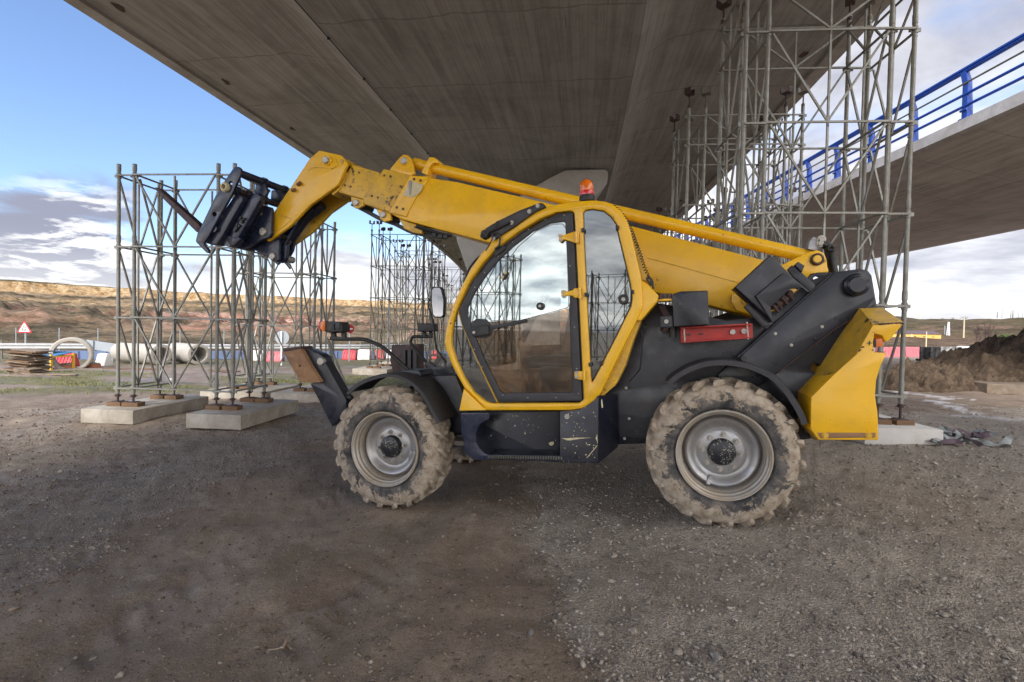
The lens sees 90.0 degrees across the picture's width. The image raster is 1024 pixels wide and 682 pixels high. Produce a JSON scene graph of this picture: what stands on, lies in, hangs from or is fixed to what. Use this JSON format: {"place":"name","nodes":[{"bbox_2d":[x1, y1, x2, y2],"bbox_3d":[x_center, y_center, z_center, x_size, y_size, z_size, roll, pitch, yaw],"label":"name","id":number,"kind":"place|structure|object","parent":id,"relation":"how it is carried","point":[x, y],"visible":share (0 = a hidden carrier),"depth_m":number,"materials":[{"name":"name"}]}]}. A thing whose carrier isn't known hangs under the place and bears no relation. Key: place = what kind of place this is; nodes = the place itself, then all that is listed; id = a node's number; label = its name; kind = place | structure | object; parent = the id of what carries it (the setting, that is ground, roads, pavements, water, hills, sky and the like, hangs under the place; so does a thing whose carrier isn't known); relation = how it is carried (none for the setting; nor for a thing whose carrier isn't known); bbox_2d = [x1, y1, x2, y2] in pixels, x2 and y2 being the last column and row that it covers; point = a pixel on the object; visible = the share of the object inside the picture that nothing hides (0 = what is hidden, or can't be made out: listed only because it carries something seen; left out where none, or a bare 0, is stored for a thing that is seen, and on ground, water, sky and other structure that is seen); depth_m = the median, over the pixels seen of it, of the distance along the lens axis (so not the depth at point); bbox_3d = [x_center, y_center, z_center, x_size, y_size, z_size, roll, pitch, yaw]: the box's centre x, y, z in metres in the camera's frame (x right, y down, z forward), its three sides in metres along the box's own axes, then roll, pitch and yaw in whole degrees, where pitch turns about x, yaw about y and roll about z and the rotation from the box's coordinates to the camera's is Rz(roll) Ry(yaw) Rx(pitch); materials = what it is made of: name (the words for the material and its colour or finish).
{"place":"outdoors","nodes":[
{"label":"outdoors","id":0,"kind":"place"},
{"bbox_2d":[0,369,410,394],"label":"grass","id":1,"kind":"structure","parent":0,"point":[114,383],"depth_m":15.58,"materials":[{"name":"green plant"}]},
{"bbox_2d":[0,348,1023,681],"bbox_3d":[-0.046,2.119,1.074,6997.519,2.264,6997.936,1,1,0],"label":"ground","id":2,"kind":"structure","parent":0,"point":[82,618],"depth_m":3.81,"materials":[{"name":"grey gravel"}]},
{"bbox_2d":[17,321,31,342],"bbox_3d":[-28.023,-0.122,29.464,0.829,2.057,0.156,1,1,0],"label":"warning sign","id":3,"kind":"object","parent":2,"relation":"on","point":[24,328],"visible":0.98,"depth_m":29.40,"materials":[{"name":"white metal"}]},
{"bbox_2d":[1,348,54,372],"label":"board stack","id":4,"kind":"object","parent":2,"relation":"on","point":[30,357],"visible":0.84,"depth_m":17.86,"materials":[{"name":"brown wood"}]},
{"bbox_2d":[13,367,43,374],"bbox_3d":[-16.695,1.039,17.675,0.592,0.263,0.500,1,1,0],"label":"board stack","id":5,"kind":"object","parent":2,"relation":"on","point":[20,370],"visible":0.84,"depth_m":17.49,"materials":[{"name":"brown wood"}]},
{"bbox_2d":[25,373,78,374],"bbox_3d":[-15.693,1.138,17.467,1.600,0.040,0.160,1,1,-6],"label":"plank","id":6,"kind":"object","parent":2,"relation":"on","point":[47,374],"visible":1,"depth_m":17.41,"materials":[{"name":"brown wood"}]},
{"bbox_2d":[45,351,74,369],"bbox_3d":[-18.184,0.762,20.183,1.088,0.687,0.985,1,1,6],"label":"metal frame","id":7,"kind":"object","parent":2,"relation":"on","point":[58,353],"visible":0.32,"depth_m":20.27,"materials":[{"name":"metal"}]},
{"bbox_2d":[59,363,75,367],"bbox_3d":[-17.944,0.990,20.655,0.560,0.232,0.560,1,1,0],"label":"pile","id":8,"kind":"object","parent":2,"relation":"on","point":[67,365],"visible":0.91,"depth_m":20.48,"materials":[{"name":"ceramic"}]},
{"bbox_2d":[56,353,79,365],"bbox_3d":[-18.943,0.793,21.788,0.698,0.575,0.495,1,1,0],"label":"plastic barrier","id":9,"kind":"object","parent":2,"relation":"on","point":[60,360],"visible":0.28,"depth_m":21.63,"materials":[{"name":"red plastic"}]},
{"bbox_2d":[49,337,93,368],"bbox_3d":[-17.769,0.536,20.668,1.376,1.376,0.500,0,1,-34],"label":"concrete ring","id":10,"kind":"object","parent":2,"relation":"on","point":[85,343],"visible":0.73,"depth_m":20.59,"materials":[{"name":"beige concrete"}]},
{"bbox_2d":[85,362,100,367],"bbox_3d":[-17.442,0.987,21.287,0.577,0.234,0.583,1,1,0],"label":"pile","id":11,"kind":"object","parent":2,"relation":"on","point":[94,365],"visible":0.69,"depth_m":21.13,"materials":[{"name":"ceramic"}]},
{"bbox_2d":[87,340,113,361],"bbox_3d":[-20.422,0.594,25.430,1.453,1.294,0.115,1,1,0],"label":"direction sign","id":12,"kind":"object","parent":2,"relation":"on","point":[101,346],"visible":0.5,"depth_m":25.44,"materials":[{"name":"white metal"}]},
{"bbox_2d":[95,353,112,365],"bbox_3d":[-17.789,0.811,22.317,0.419,0.553,0.495,1,1,0],"label":"plastic barrier","id":13,"kind":"object","parent":2,"relation":"on","point":[103,359],"visible":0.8,"depth_m":22.21,"materials":[{"name":"white plastic"}]},
{"bbox_2d":[114,671,124,677],"bbox_3d":[-1.943,1.657,2.542,0.034,0.033,0.044,1,1,0],"label":"stone","id":14,"kind":"object","parent":2,"relation":"on","point":[120,674],"visible":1,"depth_m":2.53,"materials":[{"name":"beige stone"}]},
{"bbox_2d":[102,367,155,369],"bbox_3d":[-15.194,1.101,20.472,2.200,0.040,0.160,1,1,-3],"label":"plank","id":15,"kind":"object","parent":2,"relation":"on","point":[127,368],"visible":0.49,"depth_m":20.39,"materials":[{"name":"beige wood"}]},
{"bbox_2d":[110,343,171,364],"bbox_3d":[-17.409,0.578,24.000,3.300,0.946,0.946,2,1,26],"label":"concrete pipe","id":16,"kind":"object","parent":2,"relation":"on","point":[124,357],"visible":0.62,"depth_m":23.62,"materials":[{"name":"grey concrete"}]},
{"bbox_2d":[81,395,208,424],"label":"concrete slab","id":17,"kind":"structure","parent":2,"relation":"on","point":[148,410],"depth_m":8.71,"materials":[{"name":"grey concrete"}]},
{"bbox_2d":[106,401,127,405],"bbox_3d":[-6.834,1.083,8.877,0.240,0.070,0.200,1,1,2],"label":"timber pad","id":18,"kind":"object","parent":17,"relation":"on","point":[110,403],"visible":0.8,"depth_m":8.78,"materials":[{"name":"brown wood"}]},
{"bbox_2d":[111,163,269,405],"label":"shoring tower","id":19,"kind":"structure","parent":18,"relation":"on","point":[135,247],"depth_m":8.96,"materials":[{"name":"metal"}]},
{"bbox_2d":[121,401,144,406],"bbox_3d":[-6.545,1.089,8.854,0.270,0.070,0.200,1,1,-2],"label":"timber pad","id":20,"kind":"object","parent":17,"relation":"on","point":[135,404],"visible":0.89,"depth_m":8.76,"materials":[{"name":"brown wood"}]},
{"bbox_2d":[150,394,169,398],"bbox_3d":[-6.756,1.064,9.824,0.250,0.070,0.200,1,1,1],"label":"timber pad","id":21,"kind":"object","parent":17,"relation":"on","point":[156,396],"visible":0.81,"depth_m":9.72,"materials":[{"name":"brown wood"}]},
{"bbox_2d":[164,395,183,399],"bbox_3d":[-6.467,1.071,9.800,0.240,0.070,0.200,1,1,6],"label":"timber pad","id":22,"kind":"object","parent":17,"relation":"on","point":[176,397],"visible":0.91,"depth_m":9.71,"materials":[{"name":"brown wood"}]},
{"bbox_2d":[169,343,209,364],"bbox_3d":[-15.613,0.584,24.606,2.600,0.969,0.969,2,2,36],"label":"concrete pipe","id":23,"kind":"object","parent":2,"relation":"on","point":[184,352],"visible":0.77,"depth_m":24.12,"materials":[{"name":"grey concrete"}]},
{"bbox_2d":[15,327,403,350],"bbox_3d":[-20.657,0.334,36.161,28.550,2.524,0.365,1,1,-13],"label":"wire fence","id":24,"kind":"object","parent":2,"relation":"on","point":[98,339],"visible":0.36,"depth_m":34.46,"materials":[{"name":"metal"}]},
{"bbox_2d":[0,340,444,358],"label":"guard rail","id":25,"kind":"object","parent":2,"relation":"on","point":[49,345],"visible":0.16,"depth_m":28.72,"materials":[{"name":"metal"}]},
{"bbox_2d":[186,399,297,429],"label":"concrete slab","id":26,"kind":"structure","parent":2,"relation":"on","point":[249,414],"depth_m":8.44,"materials":[{"name":"grey concrete"}]},
{"bbox_2d":[205,404,226,409],"bbox_3d":[-5.041,1.125,8.730,0.260,0.070,0.200,1,1,9],"label":"timber pad","id":27,"kind":"object","parent":26,"relation":"on","point":[212,407],"visible":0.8,"depth_m":8.64,"materials":[{"name":"brown wood"}]},
{"bbox_2d":[222,405,242,410],"bbox_3d":[-4.752,1.131,8.706,0.250,0.070,0.200,1,1,-2],"label":"timber pad","id":28,"kind":"object","parent":26,"relation":"on","point":[235,408],"visible":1,"depth_m":8.61,"materials":[{"name":"brown wood"}]},
{"bbox_2d":[240,397,258,401],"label":"timber pad","id":29,"kind":"object","parent":26,"relation":"on","point":[243,399],"visible":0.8,"depth_m":9.58,"materials":[{"name":"brown wood"}]},
{"bbox_2d":[255,398,272,402],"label":"timber pad","id":30,"kind":"object","parent":26,"relation":"on","point":[267,400],"visible":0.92,"depth_m":9.55,"materials":[{"name":"brown wood"}]},
{"bbox_2d":[200,383,301,398],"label":"concrete slab","id":31,"kind":"structure","parent":2,"relation":"on","point":[257,392],"depth_m":11.93,"materials":[{"name":"grey concrete"}]},
{"bbox_2d":[266,382,276,384],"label":"timber pad","id":32,"kind":"object","parent":31,"relation":"on","point":[271,383],"visible":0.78,"depth_m":13.25,"materials":[{"name":"brown wood"}]},
{"bbox_2d":[63,351,448,358],"bbox_3d":[-13.696,0.828,29.903,23.060,0.692,0.496,1,1,-17],"label":"blue barrier","id":33,"kind":"object","parent":2,"relation":"on","point":[85,354],"visible":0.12,"depth_m":29.21,"materials":[{"name":"plastic"}]},
{"bbox_2d":[253,350,262,360],"bbox_3d":[-13.999,0.789,28.195,0.727,0.559,0.495,1,1,0],"label":"plastic barrier","id":34,"kind":"object","parent":2,"relation":"on","point":[254,356],"visible":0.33,"depth_m":28.00,"materials":[{"name":"white plastic"}]},
{"bbox_2d":[266,351,284,361],"bbox_3d":[-12.591,0.823,27.199,0.829,0.540,0.495,1,1,0],"label":"plastic barrier","id":35,"kind":"object","parent":2,"relation":"on","point":[277,355],"visible":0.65,"depth_m":27.04,"materials":[{"name":"red plastic"}]},
{"bbox_2d":[267,638,291,650],"bbox_3d":[-1.269,1.679,2.827,0.133,0.039,0.068,1,1,0],"label":"twig","id":36,"kind":"object","parent":2,"relation":"on","point":[286,645],"visible":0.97,"depth_m":2.80,"materials":[{"name":"beige wood"}]},
{"bbox_2d":[275,331,288,364],"bbox_3d":[-10.807,0.329,24.023,0.656,1.634,0.110,1,1,0],"label":"round sign","id":37,"kind":"object","parent":2,"relation":"on","point":[283,336],"visible":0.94,"depth_m":24.05,"materials":[{"name":"white metal"}]},
{"bbox_2d":[271,384,364,402],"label":"concrete slab","id":38,"kind":"structure","parent":2,"relation":"on","point":[300,396],"depth_m":11.71,"materials":[{"name":"grey concrete"}]},
{"bbox_2d":[293,387,306,391],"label":"timber pad","id":39,"kind":"object","parent":38,"relation":"on","point":[300,389],"visible":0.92,"depth_m":12.10,"materials":[{"name":"brown wood"}]},
{"bbox_2d":[326,337,345,382],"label":"leaning tubes","id":40,"kind":"object","parent":2,"relation":"on","point":[331,353],"visible":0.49,"depth_m":10.08,"materials":[{"name":"metal"}]},
{"bbox_2d":[342,350,356,359],"bbox_3d":[-9.397,0.806,29.668,0.765,0.586,0.495,1,1,0],"label":"plastic barrier","id":41,"kind":"object","parent":2,"relation":"on","point":[353,355],"visible":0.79,"depth_m":29.50,"materials":[{"name":"red plastic"}]},
{"bbox_2d":[348,324,353,360],"bbox_3d":[-8.867,0.107,27.992,0.117,2.027,0.481,2,1,32],"label":"no entry sign","id":42,"kind":"object","parent":2,"relation":"on","point":[351,328],"visible":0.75,"depth_m":27.98,"materials":[{"name":"red metal"}]},
{"bbox_2d":[357,349,371,359],"bbox_3d":[-8.578,0.798,29.846,0.747,0.613,0.495,1,1,0],"label":"plastic barrier","id":43,"kind":"object","parent":2,"relation":"on","point":[363,353],"visible":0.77,"depth_m":29.69,"materials":[{"name":"white plastic"}]},
{"bbox_2d":[352,365,396,374],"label":"concrete slab","id":44,"kind":"structure","parent":2,"relation":"on","point":[364,370],"depth_m":19.45,"materials":[{"name":"beige concrete"}]},
{"bbox_2d":[375,350,385,359],"bbox_3d":[-7.855,0.816,30.480,0.572,0.578,0.495,1,1,0],"label":"plastic barrier","id":45,"kind":"object","parent":2,"relation":"on","point":[379,353],"visible":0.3,"depth_m":30.34,"materials":[{"name":"red plastic"}]},
{"bbox_2d":[387,256,407,348],"bbox_3d":[-7.493,-2.283,33.951,1.472,6.744,0.200,1,1,0],"label":"street lamp","id":46,"kind":"object","parent":2,"relation":"on","point":[390,302],"visible":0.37,"depth_m":33.91,"materials":[{"name":"grey metal"}]},
{"bbox_2d":[424,361,452,365],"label":"concrete slab","id":47,"kind":"structure","parent":2,"relation":"on","point":[449,363],"depth_m":23.89,"materials":[{"name":"grey concrete"}]},
{"bbox_2d":[433,354,446,365],"bbox_3d":[-1.162,0.349,8.496,0.262,0.282,0.610,2,1,21],"label":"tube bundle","id":48,"kind":"object","parent":2,"relation":"on","point":[438,361],"visible":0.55,"depth_m":8.37,"materials":[{"name":"metal"}]},
{"bbox_2d":[444,284,457,330],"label":"shoring tower","id":49,"kind":"structure","parent":2,"relation":"on","point":[448,293],"depth_m":47.25,"materials":[{"name":"metal"}]},
{"bbox_2d":[439,273,463,348],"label":"shoring tower","id":50,"kind":"structure","parent":2,"relation":"on","point":[447,297],"depth_m":38.56,"materials":[{"name":"metal"}]},
{"bbox_2d":[155,151,903,527],"bbox_3d":[-0.432,-0.410,6.073,8.575,4.178,2.384,-3,0,17],"label":"telehandler","id":51,"kind":"object","parent":2,"relation":"on","point":[749,391],"visible":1,"depth_m":4.83,"materials":[{"name":"yellow metal"}]},
{"bbox_2d":[458,213,585,401],"bbox_3d":[0.053,-0.281,4.744,1.210,1.703,0.075,-3,0,17],"label":"door","id":52,"kind":"structure","parent":51,"relation":"in","point":[479,328],"depth_m":4.70,"materials":[{"name":"glass"}]},
{"bbox_2d":[457,169,607,369],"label":"pier","id":53,"kind":"structure","parent":2,"relation":"on","point":[527,283],"depth_m":16.33,"materials":[{"name":"concrete"}]},
{"bbox_2d":[627,626,636,633],"bbox_3d":[0.672,1.614,2.854,0.055,0.032,0.062,1,1,-12],"label":"stone","id":54,"kind":"object","parent":2,"relation":"on","point":[632,629],"visible":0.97,"depth_m":2.85,"materials":[{"name":"beige stone"}]},
{"bbox_2d":[673,647,682,655],"bbox_3d":[0.877,1.638,2.701,0.053,0.032,0.061,2,1,29],"label":"stone","id":55,"kind":"object","parent":2,"relation":"on","point":[677,651],"visible":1,"depth_m":2.69,"materials":[{"name":"beige stone"}]},
{"bbox_2d":[711,650,719,661],"bbox_3d":[1.049,1.629,2.644,0.057,0.049,0.048,0,2,-44],"label":"stone","id":56,"kind":"object","parent":2,"relation":"on","point":[716,655],"visible":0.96,"depth_m":2.63,"materials":[{"name":"grey stone"}]},
{"bbox_2d":[690,234,755,310],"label":"shoring tower","id":57,"kind":"structure","parent":2,"relation":"on","point":[729,248],"depth_m":21.78,"materials":[{"name":"metal"}]},
{"bbox_2d":[875,347,889,356],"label":"plastic barrier","id":58,"kind":"object","parent":2,"relation":"on","point":[887,350],"visible":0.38,"depth_m":43.52,"materials":[{"name":"red plastic"}]},
{"bbox_2d":[890,347,899,356],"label":"plastic barrier","id":59,"kind":"object","parent":2,"relation":"on","point":[897,352],"visible":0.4,"depth_m":44.30,"materials":[{"name":"red plastic"}]},
{"bbox_2d":[851,414,942,444],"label":"concrete slab","id":60,"kind":"structure","parent":2,"relation":"on","point":[904,434],"depth_m":6.56,"materials":[{"name":"grey concrete"}]},
{"bbox_2d":[878,418,891,424],"bbox_3d":[4.938,1.083,6.923,0.260,0.070,0.200,1,1,9],"label":"timber pad","id":61,"kind":"object","parent":60,"relation":"on","point":[884,422],"visible":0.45,"depth_m":6.82,"materials":[{"name":"brown wood"}]},
{"bbox_2d":[886,418,914,425],"bbox_3d":[5.227,1.089,6.899,0.250,0.070,0.200,1,1,-2],"label":"timber pad","id":62,"kind":"object","parent":60,"relation":"on","point":[904,422],"visible":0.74,"depth_m":6.80,"materials":[{"name":"brown wood"}]},
{"bbox_2d":[905,347,919,356],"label":"plastic barrier","id":63,"kind":"object","parent":2,"relation":"on","point":[911,351],"visible":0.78,"depth_m":45.38,"materials":[{"name":"plastic"}]},
{"bbox_2d":[882,357,946,381],"bbox_3d":[12.026,1.051,15.523,4.750,1.144,2.500,1,1,0],"label":"dirt mound","id":64,"kind":"object","parent":2,"relation":"on","point":[911,365],"visible":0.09,"depth_m":15.31,"materials":[{"name":"brown soil"}]},
{"bbox_2d":[892,331,940,338],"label":"yellow building","id":65,"kind":"structure","parent":2,"relation":"on","point":[930,334],"depth_m":204.97,"materials":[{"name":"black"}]},
{"bbox_2d":[916,347,929,360],"bbox_3d":[27.451,0.872,34.294,0.663,0.985,0.625,1,1,0],"label":"formwork panel","id":66,"kind":"object","parent":2,"relation":"on","point":[923,352],"visible":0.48,"depth_m":34.00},
{"bbox_2d":[929,347,940,357],"bbox_3d":[27.782,0.874,33.888,0.656,0.999,0.625,1,1,0],"label":"formwork panel","id":67,"kind":"object","parent":2,"relation":"on","point":[934,352],"visible":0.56,"depth_m":33.60,"materials":[{"name":"grey metal"}]},
{"bbox_2d":[939,612,948,617],"bbox_3d":[2.466,1.563,2.921,0.036,0.033,0.042,1,1,-3],"label":"stone","id":68,"kind":"object","parent":2,"relation":"on","point":[944,614],"visible":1,"depth_m":2.91,"materials":[{"name":"beige stone"}]},
{"bbox_2d":[883,363,1023,392],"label":"dirt mound","id":69,"kind":"object","parent":2,"relation":"on","point":[958,377],"visible":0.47,"depth_m":13.81,"materials":[{"name":"brown soil"}]},
{"bbox_2d":[915,328,1023,380],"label":"dirt mound","id":70,"kind":"object","parent":2,"relation":"on","point":[999,357],"visible":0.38,"depth_m":17.07,"materials":[{"name":"brown soil"}]},
{"bbox_2d":[926,426,1012,446],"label":"webbing straps","id":71,"kind":"object","parent":2,"relation":"on","point":[959,437],"visible":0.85,"depth_m":6.70,"materials":[{"name":"black fabric"}]},
{"bbox_2d":[982,322,990,336],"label":"bare tree","id":72,"kind":"object","parent":2,"relation":"on","point":[989,326],"visible":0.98,"depth_m":71.94,"materials":[{"name":"plant"}]},
{"bbox_2d":[974,381,1023,394],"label":"concrete block","id":73,"kind":"object","parent":2,"relation":"on","point":[1010,388],"depth_m":13.05,"materials":[{"name":"beige concrete"}]},
{"bbox_2d":[997,333,1013,337],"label":"bush","id":74,"kind":"object","parent":2,"relation":"on","point":[1003,335],"visible":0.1,"depth_m":69.50,"materials":[{"name":"green plant"}]},
{"bbox_2d":[0,279,1023,352],"bbox_3d":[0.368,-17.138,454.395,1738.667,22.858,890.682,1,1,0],"label":"hills","id":75,"kind":"structure","parent":0,"point":[45,311],"depth_m":122.09,"materials":[{"name":"brown soil"}]},
{"bbox_2d":[946,322,949,335],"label":"lattice mast","id":76,"kind":"object","parent":75,"relation":"on","point":[948,327],"visible":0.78,"depth_m":229.58,"materials":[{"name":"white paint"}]},
{"bbox_2d":[963,317,964,337],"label":"concrete pole","id":77,"kind":"object","parent":75,"relation":"on","point":[964,328],"visible":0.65,"depth_m":214.78,"materials":[{"name":"beige concrete"}]},
{"bbox_2d":[0,0,1023,319],"label":"sky","id":78,"kind":"structure","parent":0,"point":[79,101],"materials":[{"name":"blue"}]},
{"bbox_2d":[651,207,728,315],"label":"shoring tower","id":79,"kind":"structure","parent":0,"point":[659,209],"depth_m":17.59,"materials":[{"name":"metal"}]},
{"bbox_2d":[707,187,806,316],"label":"shoring tower","id":80,"kind":"structure","parent":0,"point":[733,211],"depth_m":15.09,"materials":[{"name":"metal"}]},
{"bbox_2d":[562,90,1023,309],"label":"ramp bridge","id":81,"kind":"structure","parent":0,"point":[968,178],"depth_m":18.21,"materials":[{"name":"concrete"}]},
{"bbox_2d":[673,33,1023,242],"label":"bridge railing","id":82,"kind":"object","parent":81,"relation":"on","point":[968,90],"visible":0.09,"depth_m":15.14,"materials":[{"name":"blue metal"}]},
{"bbox_2d":[941,347,949,351],"bbox_3d":[30.467,0.895,36.289,0.645,0.986,0.625,1,1,0],"label":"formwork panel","id":83,"kind":"object","parent":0,"point":[945,348],"visible":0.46,"depth_m":35.98,"materials":[{"name":"white"}]},
{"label":"timber pad","id":84,"kind":"object","parent":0,"visible":0},
{"bbox_2d":[235,222,337,388],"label":"shoring tower","id":85,"kind":"structure","parent":84,"relation":"on","point":[272,277],"depth_m":12.63,"materials":[{"name":"metal"}]},
{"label":"timber pad","id":86,"kind":"object","parent":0,"visible":0},
{"bbox_2d":[369,220,432,366],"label":"shoring tower","id":87,"kind":"structure","parent":86,"relation":"on","point":[423,273],"depth_m":20.32,"materials":[{"name":"metal"}]},
{"bbox_3d":[2.566,-5.607,16.899,0.900,0.200,0.700,1,1,0],"label":"bridge bearing","id":88,"kind":"object","parent":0,"visible":0},
{"bbox_2d":[63,0,889,290],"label":"bridge deck","id":89,"kind":"structure","parent":88,"relation":"on","point":[534,92],"depth_m":11.29,"materials":[{"name":"concrete"}]},
{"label":"timber pad","id":90,"kind":"object","parent":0,"visible":0},
{"bbox_2d":[393,239,446,361],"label":"shoring tower","id":91,"kind":"structure","parent":90,"relation":"on","point":[437,282],"depth_m":24.39,"materials":[{"name":"metal"}]},
{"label":"timber pad","id":92,"kind":"object","parent":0,"visible":0},
{"bbox_2d":[428,258,466,353],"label":"shoring tower","id":93,"kind":"structure","parent":92,"relation":"on","point":[464,271],"depth_m":30.42,"materials":[{"name":"metal"}]},
{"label":"timber pad","id":94,"kind":"object","parent":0,"visible":0},
{"bbox_2d":[710,0,920,419],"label":"shoring tower","id":95,"kind":"structure","parent":94,"relation":"on","point":[745,31],"depth_m":7.14,"materials":[{"name":"metal"}]},
{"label":"timber pad","id":96,"kind":"object","parent":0,"visible":0},
{"bbox_2d":[668,84,809,314],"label":"shoring tower","id":97,"kind":"structure","parent":96,"relation":"on","point":[688,117],"depth_m":10.63,"materials":[{"name":"metal"}]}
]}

